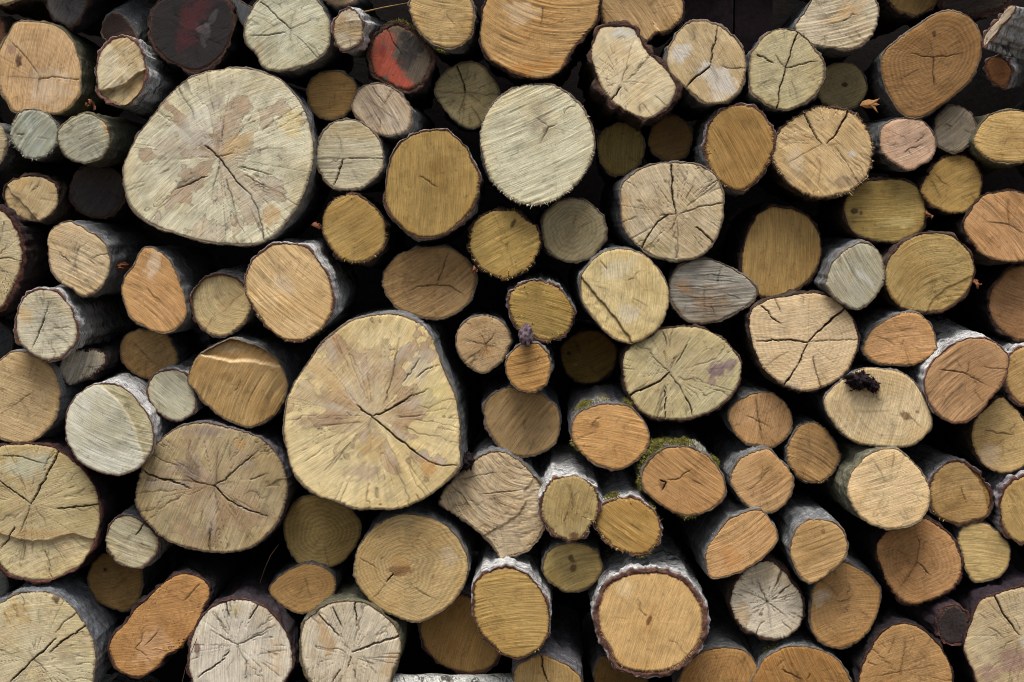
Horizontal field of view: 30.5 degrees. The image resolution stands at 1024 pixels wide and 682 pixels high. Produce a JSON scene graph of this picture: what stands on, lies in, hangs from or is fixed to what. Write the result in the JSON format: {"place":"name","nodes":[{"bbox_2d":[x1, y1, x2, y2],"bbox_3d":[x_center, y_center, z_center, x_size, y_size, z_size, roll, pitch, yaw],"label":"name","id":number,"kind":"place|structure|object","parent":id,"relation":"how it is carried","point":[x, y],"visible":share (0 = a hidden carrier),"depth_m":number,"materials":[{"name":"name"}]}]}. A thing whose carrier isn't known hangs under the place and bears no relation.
{"place":"outdoors","nodes":[
{"label":"outdoors","id":0,"kind":"place"},
{"bbox_2d":[99,672,159,681],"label":"log","id":1,"kind":"object","parent":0,"point":[116,677],"visible":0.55,"depth_m":4.07,"materials":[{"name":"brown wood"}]},
{"bbox_2d":[0,557,129,681],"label":"log","id":2,"kind":"object","parent":1,"relation":"on","point":[62,629],"visible":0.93,"depth_m":3.62,"materials":[{"name":"brown wood"}]},
{"bbox_2d":[0,431,141,585],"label":"log","id":3,"kind":"object","parent":2,"relation":"on","point":[61,507],"visible":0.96,"depth_m":3.65,"materials":[{"name":"brown wood"}]},
{"bbox_2d":[0,349,112,442],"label":"log","id":4,"kind":"object","parent":3,"relation":"on","point":[37,395],"visible":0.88,"depth_m":3.64,"materials":[{"name":"brown wood"}]},
{"bbox_2d":[0,319,23,357],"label":"log","id":5,"kind":"object","parent":4,"relation":"on","point":[8,344],"visible":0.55,"depth_m":3.74,"materials":[{"name":"brown wood"}]},
{"bbox_2d":[0,204,60,316],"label":"log","id":6,"kind":"object","parent":5,"relation":"on","point":[24,265],"visible":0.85,"depth_m":3.64,"materials":[{"name":"brown wood"}]},
{"bbox_2d":[2,172,95,224],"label":"log","id":7,"kind":"object","parent":6,"relation":"on","point":[36,197],"visible":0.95,"depth_m":3.66,"materials":[{"name":"brown wood"}]},
{"bbox_2d":[9,108,85,166],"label":"log","id":8,"kind":"object","parent":7,"relation":"on","point":[33,134],"visible":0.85,"depth_m":3.63,"materials":[{"name":"grey wood"}]},
{"bbox_2d":[0,20,123,118],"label":"log","id":9,"kind":"object","parent":8,"relation":"on","point":[47,67],"visible":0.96,"depth_m":3.63,"materials":[{"name":"brown wood"}]},
{"bbox_2d":[13,284,135,362],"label":"birch log","id":10,"kind":"object","parent":4,"relation":"on","point":[57,323],"visible":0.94,"depth_m":3.60,"materials":[{"name":"brown wood"}]},
{"bbox_2d":[47,219,163,297],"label":"log","id":11,"kind":"object","parent":10,"relation":"on","point":[95,258],"visible":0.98,"depth_m":3.61,"materials":[{"name":"brown wood"}]},
{"bbox_2d":[68,165,144,222],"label":"log","id":12,"kind":"object","parent":11,"relation":"on","point":[96,193],"visible":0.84,"depth_m":3.71,"materials":[{"name":"brown wood"}]},
{"bbox_2d":[56,112,143,168],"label":"log","id":13,"kind":"object","parent":12,"relation":"on","point":[89,139],"visible":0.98,"depth_m":3.58,"materials":[{"name":"grey wood"}]},
{"bbox_2d":[94,34,187,119],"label":"birch log","id":14,"kind":"object","parent":13,"relation":"on","point":[140,78],"visible":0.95,"depth_m":3.58,"materials":[{"name":"brown wood"}]},
{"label":"log","id":15,"kind":"object","parent":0,"visible":0},
{"bbox_2d":[392,673,513,681],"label":"birch log","id":16,"kind":"object","parent":15,"relation":"on","point":[438,677],"visible":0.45,"depth_m":3.66,"materials":[{"name":"white wood"}]},
{"bbox_2d":[299,566,413,681],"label":"log","id":17,"kind":"object","parent":16,"relation":"on","point":[350,632],"visible":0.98,"depth_m":3.62,"materials":[{"name":"brown wood"}]},
{"bbox_2d":[417,550,500,674],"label":"birch log","id":18,"kind":"object","parent":16,"relation":"on","point":[452,639],"visible":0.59,"depth_m":3.74,"materials":[{"name":"brown wood"}]},
{"bbox_2d":[353,488,477,622],"bbox_3d":[-0.190,0.419,3.841,0.232,0.230,0.458,0,3,1],"label":"log","id":19,"kind":"object","parent":18,"relation":"on","point":[412,563],"visible":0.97,"depth_m":3.62,"materials":[{"name":"brown wood"}]},
{"bbox_2d":[282,302,474,510],"bbox_3d":[-0.252,0.120,3.793,0.367,0.388,0.459,0,3,1],"label":"log","id":20,"kind":"object","parent":19,"relation":"on","point":[379,414],"visible":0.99,"depth_m":3.58,"materials":[{"name":"brown wood"}]},
{"bbox_2d":[244,237,358,342],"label":"birch log","id":21,"kind":"object","parent":20,"relation":"on","point":[300,290],"visible":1,"depth_m":3.56,"materials":[{"name":"brown wood"}]},
{"bbox_2d":[122,66,331,247],"bbox_3d":[-0.559,-0.367,3.809,0.379,0.354,0.460,0,3,1],"label":"log","id":22,"kind":"object","parent":21,"relation":"on","point":[225,156],"visible":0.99,"depth_m":3.59,"materials":[{"name":"brown wood"}]},
{"bbox_2d":[147,0,261,76],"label":"log","id":23,"kind":"object","parent":22,"relation":"on","point":[189,38],"visible":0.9,"depth_m":3.65,"materials":[{"name":"brown wood"}]},
{"bbox_2d":[243,0,353,87],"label":"log","id":24,"kind":"object","parent":22,"relation":"on","point":[290,41],"visible":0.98,"depth_m":3.60,"materials":[{"name":"brown wood"}]},
{"bbox_2d":[311,191,406,269],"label":"log","id":25,"kind":"object","parent":21,"relation":"on","point":[357,228],"visible":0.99,"depth_m":3.63,"materials":[{"name":"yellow wood"}]},
{"bbox_2d":[316,117,394,192],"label":"log","id":26,"kind":"object","parent":25,"relation":"on","point":[353,155],"visible":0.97,"depth_m":3.64,"materials":[{"name":"brown wood"}]},
{"bbox_2d":[381,242,478,320],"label":"log","id":27,"kind":"object","parent":20,"relation":"on","point":[433,282],"visible":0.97,"depth_m":3.67,"materials":[{"name":"brown wood"}]},
{"bbox_2d":[382,128,484,244],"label":"log","id":28,"kind":"object","parent":27,"relation":"on","point":[434,192],"visible":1,"depth_m":3.59,"materials":[{"name":"brown wood"}]},
{"bbox_2d":[350,82,434,146],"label":"log","id":29,"kind":"object","parent":28,"relation":"on","point":[392,116],"visible":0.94,"depth_m":3.63,"materials":[{"name":"brown wood"}]},
{"bbox_2d":[365,18,439,111],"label":"log","id":30,"kind":"object","parent":29,"relation":"on","point":[401,56],"visible":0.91,"depth_m":3.64,"materials":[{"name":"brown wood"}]},
{"bbox_2d":[433,60,500,132],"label":"log","id":31,"kind":"object","parent":28,"relation":"on","point":[467,93],"visible":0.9,"depth_m":3.69,"materials":[{"name":"brown wood"}]},
{"bbox_2d":[407,0,484,66],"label":"log","id":32,"kind":"object","parent":31,"relation":"on","point":[448,31],"visible":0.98,"depth_m":3.61,"materials":[{"name":"brown wood"}]},
{"bbox_2d":[511,601,583,681],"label":"log","id":33,"kind":"object","parent":15,"relation":"on","point":[558,656],"visible":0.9,"depth_m":3.69,"materials":[{"name":"brown wood"}]},
{"bbox_2d":[471,539,552,660],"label":"birch log","id":34,"kind":"object","parent":33,"relation":"on","point":[511,600],"visible":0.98,"depth_m":3.58,"materials":[{"name":"yellow wood"}]},
{"bbox_2d":[438,429,545,558],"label":"split log","id":35,"kind":"object","parent":34,"relation":"on","point":[491,497],"visible":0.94,"depth_m":3.64,"materials":[{"name":"brown wood"}]},
{"bbox_2d":[481,365,561,458],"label":"log","id":36,"kind":"object","parent":35,"relation":"on","point":[522,425],"visible":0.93,"depth_m":3.69,"materials":[{"name":"brown wood"}]},
{"bbox_2d":[455,306,517,373],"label":"log","id":37,"kind":"object","parent":36,"relation":"on","point":[485,338],"visible":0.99,"depth_m":3.65,"materials":[{"name":"brown wood"}]},
{"bbox_2d":[504,323,554,393],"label":"log","id":38,"kind":"object","parent":36,"relation":"on","point":[529,364],"visible":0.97,"depth_m":3.62,"materials":[{"name":"brown wood"}]},
{"bbox_2d":[505,266,576,343],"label":"birch log","id":39,"kind":"object","parent":38,"relation":"on","point":[540,300],"visible":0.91,"depth_m":3.63,"materials":[{"name":"brown wood"}]},
{"bbox_2d":[466,206,543,281],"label":"log","id":40,"kind":"object","parent":39,"relation":"on","point":[504,244],"visible":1,"depth_m":3.62,"materials":[{"name":"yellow wood"}]},
{"label":"ground","id":41,"kind":"structure","parent":0,"visible":0},
{"bbox_2d":[0,0,1023,681],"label":"timber wall","id":42,"kind":"structure","parent":41,"relation":"on","point":[980,94],"depth_m":4.22,"materials":[{"name":"brown wood"}]},
{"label":"log","id":43,"kind":"object","parent":41,"relation":"on","visible":0},
{"bbox_2d":[106,550,248,679],"bbox_3d":[-0.684,0.545,3.886,0.219,0.226,0.453,0,3,1],"label":"log","id":44,"kind":"object","parent":43,"relation":"on","point":[152,632],"visible":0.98,"depth_m":3.67,"materials":[{"name":"brown wood"}]},
{"bbox_2d":[86,544,176,611],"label":"log","id":45,"kind":"object","parent":44,"relation":"on","point":[112,584],"visible":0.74,"depth_m":3.76,"materials":[{"name":"brown wood"}]},
{"bbox_2d":[134,412,303,553],"bbox_3d":[-0.574,0.276,3.857,0.311,0.270,0.458,0,3,1],"label":"log","id":46,"kind":"object","parent":44,"relation":"on","point":[211,482],"visible":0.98,"depth_m":3.64,"materials":[{"name":"brown wood"}]},
{"bbox_2d":[65,368,195,475],"bbox_3d":[-0.771,0.149,3.822,0.182,0.196,0.457,0,3,1],"label":"birch log","id":47,"kind":"object","parent":46,"relation":"on","point":[116,424],"visible":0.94,"depth_m":3.60,"materials":[{"name":"brown wood"}]},
{"bbox_2d":[119,327,210,379],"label":"log","id":48,"kind":"object","parent":47,"relation":"on","point":[145,353],"visible":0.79,"depth_m":3.73,"materials":[{"name":"brown wood"}]},
{"bbox_2d":[121,245,221,334],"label":"log","id":49,"kind":"object","parent":48,"relation":"on","point":[159,284],"visible":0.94,"depth_m":3.61,"materials":[{"name":"brown wood"}]},
{"bbox_2d":[187,326,313,428],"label":"log","id":50,"kind":"object","parent":46,"relation":"on","point":[247,378],"visible":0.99,"depth_m":3.64,"materials":[{"name":"brown wood"}]},
{"bbox_2d":[189,264,260,337],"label":"birch log","id":51,"kind":"object","parent":50,"relation":"on","point":[221,306],"visible":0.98,"depth_m":3.65,"materials":[{"name":"brown wood"}]},
{"bbox_2d":[186,554,306,681],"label":"log","id":52,"kind":"object","parent":43,"relation":"on","point":[247,628],"visible":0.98,"depth_m":3.65,"materials":[{"name":"brown wood"}]},
{"bbox_2d":[268,551,354,614],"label":"log","id":53,"kind":"object","parent":52,"relation":"on","point":[304,587],"visible":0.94,"depth_m":3.71,"materials":[{"name":"brown wood"}]},
{"bbox_2d":[283,489,372,567],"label":"log","id":54,"kind":"object","parent":53,"relation":"on","point":[329,533],"visible":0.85,"depth_m":3.73,"materials":[{"name":"brown wood"}]},
{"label":"log","id":55,"kind":"object","parent":41,"relation":"on","visible":0},
{"bbox_2d":[746,619,851,681],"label":"log","id":56,"kind":"object","parent":55,"relation":"on","point":[801,654],"visible":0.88,"depth_m":3.64,"materials":[{"name":"brown wood"}]},
{"bbox_2d":[715,549,806,641],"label":"log","id":57,"kind":"object","parent":56,"relation":"on","point":[764,598],"visible":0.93,"depth_m":3.64,"materials":[{"name":"brown wood"}]},
{"bbox_2d":[676,487,778,579],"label":"log","id":58,"kind":"object","parent":57,"relation":"on","point":[730,535],"visible":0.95,"depth_m":3.59,"materials":[{"name":"brown wood"}]},
{"bbox_2d":[632,416,726,520],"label":"log","id":59,"kind":"object","parent":58,"relation":"on","point":[677,470],"visible":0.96,"depth_m":3.59,"materials":[{"name":"brown wood"}]},
{"bbox_2d":[618,317,741,422],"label":"log","id":60,"kind":"object","parent":59,"relation":"on","point":[671,369],"visible":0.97,"depth_m":3.61,"materials":[{"name":"brown wood"}]},
{"bbox_2d":[567,243,669,344],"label":"log","id":61,"kind":"object","parent":60,"relation":"on","point":[621,294],"visible":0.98,"depth_m":3.60,"materials":[{"name":"brown wood"}]},
{"bbox_2d":[534,197,607,263],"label":"log","id":62,"kind":"object","parent":61,"relation":"on","point":[573,230],"visible":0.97,"depth_m":3.64,"materials":[{"name":"grey wood"}]},
{"bbox_2d":[479,82,595,208],"bbox_3d":[0.047,-0.390,3.799,0.232,0.253,0.463,0,3,1],"label":"log","id":63,"kind":"object","parent":62,"relation":"on","point":[537,143],"visible":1,"depth_m":3.58,"materials":[{"name":"brown wood"}]},
{"bbox_2d":[478,0,602,86],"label":"log","id":64,"kind":"object","parent":63,"relation":"on","point":[523,42],"visible":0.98,"depth_m":3.57,"materials":[{"name":"brown wood"}]},
{"bbox_2d":[659,255,758,324],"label":"log","id":65,"kind":"object","parent":60,"relation":"on","point":[703,290],"visible":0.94,"depth_m":3.62,"materials":[{"name":"grey wood"}]},
{"bbox_2d":[600,160,724,262],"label":"log","id":66,"kind":"object","parent":65,"relation":"on","point":[671,211],"visible":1,"depth_m":3.60,"materials":[{"name":"brown wood"}]},
{"bbox_2d":[595,122,645,183],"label":"log","id":67,"kind":"object","parent":66,"relation":"on","point":[620,149],"visible":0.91,"depth_m":3.71,"materials":[{"name":"brown wood"}]},
{"bbox_2d":[577,20,682,134],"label":"log","id":68,"kind":"object","parent":67,"relation":"on","point":[624,73],"visible":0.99,"depth_m":3.56,"materials":[{"name":"brown wood"}]},
{"bbox_2d":[682,102,776,197],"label":"birch log","id":69,"kind":"object","parent":66,"relation":"on","point":[732,147],"visible":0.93,"depth_m":3.60,"materials":[{"name":"brown wood"}]},
{"bbox_2d":[659,19,746,121],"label":"log","id":70,"kind":"object","parent":69,"relation":"on","point":[705,59],"visible":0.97,"depth_m":3.58,"materials":[{"name":"brown wood"}]},
{"bbox_2d":[703,425,794,514],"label":"log","id":71,"kind":"object","parent":58,"relation":"on","point":[761,476],"visible":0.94,"depth_m":3.60,"materials":[{"name":"brown wood"}]},
{"bbox_2d":[710,373,792,448],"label":"log","id":72,"kind":"object","parent":71,"relation":"on","point":[751,412],"visible":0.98,"depth_m":3.65,"materials":[{"name":"brown wood"}]},
{"bbox_2d":[729,287,860,393],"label":"log","id":73,"kind":"object","parent":72,"relation":"on","point":[803,339],"visible":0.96,"depth_m":3.61,"materials":[{"name":"brown wood"}]},
{"bbox_2d":[714,203,822,299],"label":"log","id":74,"kind":"object","parent":73,"relation":"on","point":[769,249],"visible":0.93,"depth_m":3.67,"materials":[{"name":"brown wood"}]},
{"bbox_2d":[757,104,874,202],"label":"log","id":75,"kind":"object","parent":74,"relation":"on","point":[821,152],"visible":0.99,"depth_m":3.60,"materials":[{"name":"brown wood"}]},
{"bbox_2d":[729,28,825,122],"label":"log","id":76,"kind":"object","parent":75,"relation":"on","point":[785,74],"visible":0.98,"depth_m":3.58,"materials":[{"name":"brown wood"}]},
{"bbox_2d":[794,61,867,112],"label":"log","id":77,"kind":"object","parent":75,"relation":"on","point":[845,84],"visible":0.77,"depth_m":3.71,"materials":[{"name":"brown wood"}]},
{"bbox_2d":[780,0,879,65],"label":"log","id":78,"kind":"object","parent":77,"relation":"on","point":[832,31],"visible":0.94,"depth_m":3.61,"materials":[{"name":"brown wood"}]},
{"bbox_2d":[803,237,885,310],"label":"log","id":79,"kind":"object","parent":73,"relation":"on","point":[850,274],"visible":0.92,"depth_m":3.58,"materials":[{"name":"brown wood"}]},
{"bbox_2d":[768,483,848,584],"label":"log","id":80,"kind":"object","parent":57,"relation":"on","point":[811,546],"visible":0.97,"depth_m":3.58,"materials":[{"name":"brown wood"}]},
{"bbox_2d":[772,411,841,483],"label":"log","id":81,"kind":"object","parent":80,"relation":"on","point":[807,450],"visible":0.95,"depth_m":3.65,"materials":[{"name":"brown wood"}]},
{"bbox_2d":[788,544,881,649],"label":"log","id":82,"kind":"object","parent":56,"relation":"on","point":[842,601],"visible":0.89,"depth_m":3.65,"materials":[{"name":"brown wood"}]},
{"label":"log","id":83,"kind":"object","parent":41,"relation":"on","visible":0},
{"bbox_2d":[671,592,756,681],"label":"log","id":84,"kind":"object","parent":83,"relation":"on","point":[725,654],"visible":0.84,"depth_m":3.65,"materials":[{"name":"brown wood"}]},
{"bbox_2d":[588,529,710,678],"bbox_3d":[0.267,0.514,3.787,0.232,0.232,0.465,0,3,1],"label":"birch log","id":85,"kind":"object","parent":84,"relation":"on","point":[650,616],"visible":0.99,"depth_m":3.57,"materials":[{"name":"brown wood"}]},
{"bbox_2d":[539,525,603,592],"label":"log","id":86,"kind":"object","parent":85,"relation":"on","point":[577,566],"visible":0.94,"depth_m":3.66,"materials":[{"name":"brown wood"}]},
{"bbox_2d":[538,441,602,543],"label":"birch log","id":87,"kind":"object","parent":86,"relation":"on","point":[570,496],"visible":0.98,"depth_m":3.58,"materials":[{"name":"brown wood"}]},
{"bbox_2d":[567,371,649,471],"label":"log","id":88,"kind":"object","parent":87,"relation":"on","point":[608,429],"visible":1,"depth_m":3.60,"materials":[{"name":"brown wood"}]},
{"bbox_2d":[592,466,663,558],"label":"birch log","id":89,"kind":"object","parent":85,"relation":"on","point":[628,520],"visible":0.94,"depth_m":3.59,"materials":[{"name":"brown wood"}]},
{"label":"log","id":90,"kind":"object","parent":41,"relation":"on","visible":0},
{"bbox_2d":[834,599,953,681],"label":"log","id":91,"kind":"object","parent":90,"relation":"on","point":[894,645],"visible":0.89,"depth_m":3.64,"materials":[{"name":"brown wood"}]},
{"bbox_2d":[849,543,969,645],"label":"log","id":92,"kind":"object","parent":91,"relation":"on","point":[944,619],"visible":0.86,"depth_m":3.64,"materials":[{"name":"brown wood"}]},
{"bbox_2d":[836,505,964,606],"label":"log","id":93,"kind":"object","parent":92,"relation":"on","point":[919,564],"visible":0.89,"depth_m":3.64,"materials":[{"name":"brown wood"}]},
{"bbox_2d":[812,427,930,530],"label":"log","id":94,"kind":"object","parent":93,"relation":"on","point":[887,488],"visible":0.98,"depth_m":3.57,"materials":[{"name":"brown wood"}]},
{"bbox_2d":[798,358,932,447],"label":"log","id":95,"kind":"object","parent":94,"relation":"on","point":[861,402],"visible":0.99,"depth_m":3.60,"materials":[{"name":"brown wood"}]},
{"bbox_2d":[847,303,937,366],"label":"log","id":96,"kind":"object","parent":95,"relation":"on","point":[891,336],"visible":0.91,"depth_m":3.62,"materials":[{"name":"brown wood"}]},
{"bbox_2d":[871,230,981,314],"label":"log","id":97,"kind":"object","parent":96,"relation":"on","point":[930,272],"visible":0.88,"depth_m":3.62,"materials":[{"name":"yellow wood"}]},
{"bbox_2d":[813,176,933,244],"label":"log","id":98,"kind":"object","parent":97,"relation":"on","point":[881,209],"visible":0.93,"depth_m":3.65,"materials":[{"name":"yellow wood"}]},
{"bbox_2d":[863,116,936,173],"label":"log","id":99,"kind":"object","parent":98,"relation":"on","point":[902,144],"visible":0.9,"depth_m":3.60,"materials":[{"name":"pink wood"}]},
{"bbox_2d":[860,9,982,119],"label":"log","id":100,"kind":"object","parent":99,"relation":"on","point":[925,68],"visible":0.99,"depth_m":3.58,"materials":[{"name":"brown wood"}]},
{"bbox_2d":[941,563,1023,681],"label":"log","id":101,"kind":"object","parent":90,"relation":"on","point":[991,649],"visible":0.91,"depth_m":3.63,"materials":[{"name":"brown wood"}]},
{"bbox_2d":[936,518,1010,582],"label":"log","id":102,"kind":"object","parent":101,"relation":"on","point":[985,548],"visible":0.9,"depth_m":3.66,"materials":[{"name":"yellow wood"}]},
{"bbox_2d":[899,442,993,527],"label":"birch log","id":103,"kind":"object","parent":102,"relation":"on","point":[962,492],"visible":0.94,"depth_m":3.64,"materials":[{"name":"brown wood"}]},
{"bbox_2d":[956,454,1023,545],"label":"birch log","id":104,"kind":"object","parent":102,"relation":"on","point":[1005,517],"visible":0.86,"depth_m":3.63,"materials":[{"name":"brown wood"}]},
{"bbox_2d":[931,392,1023,474],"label":"log","id":105,"kind":"object","parent":104,"relation":"on","point":[990,437],"visible":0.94,"depth_m":3.64,"materials":[{"name":"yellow wood"}]},
{"bbox_2d":[887,314,1009,424],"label":"birch log","id":106,"kind":"object","parent":105,"relation":"on","point":[959,375],"visible":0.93,"depth_m":3.58,"materials":[{"name":"brown wood"}]},
{"bbox_2d":[986,336,1023,407],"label":"birch log","id":107,"kind":"object","parent":105,"relation":"on","point":[1011,390],"visible":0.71,"depth_m":3.63,"materials":[{"name":"brown wood"}]},
{"bbox_2d":[943,263,1023,342],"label":"log","id":108,"kind":"object","parent":107,"relation":"on","point":[992,305],"visible":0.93,"depth_m":3.70,"materials":[{"name":"brown wood"}]},
{"bbox_2d":[923,188,1023,266],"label":"log","id":109,"kind":"object","parent":108,"relation":"on","point":[987,228],"visible":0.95,"depth_m":3.62,"materials":[{"name":"brown wood"}]},
{"bbox_2d":[889,153,982,215],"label":"log","id":110,"kind":"object","parent":109,"relation":"on","point":[948,184],"visible":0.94,"depth_m":3.64,"materials":[{"name":"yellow wood"}]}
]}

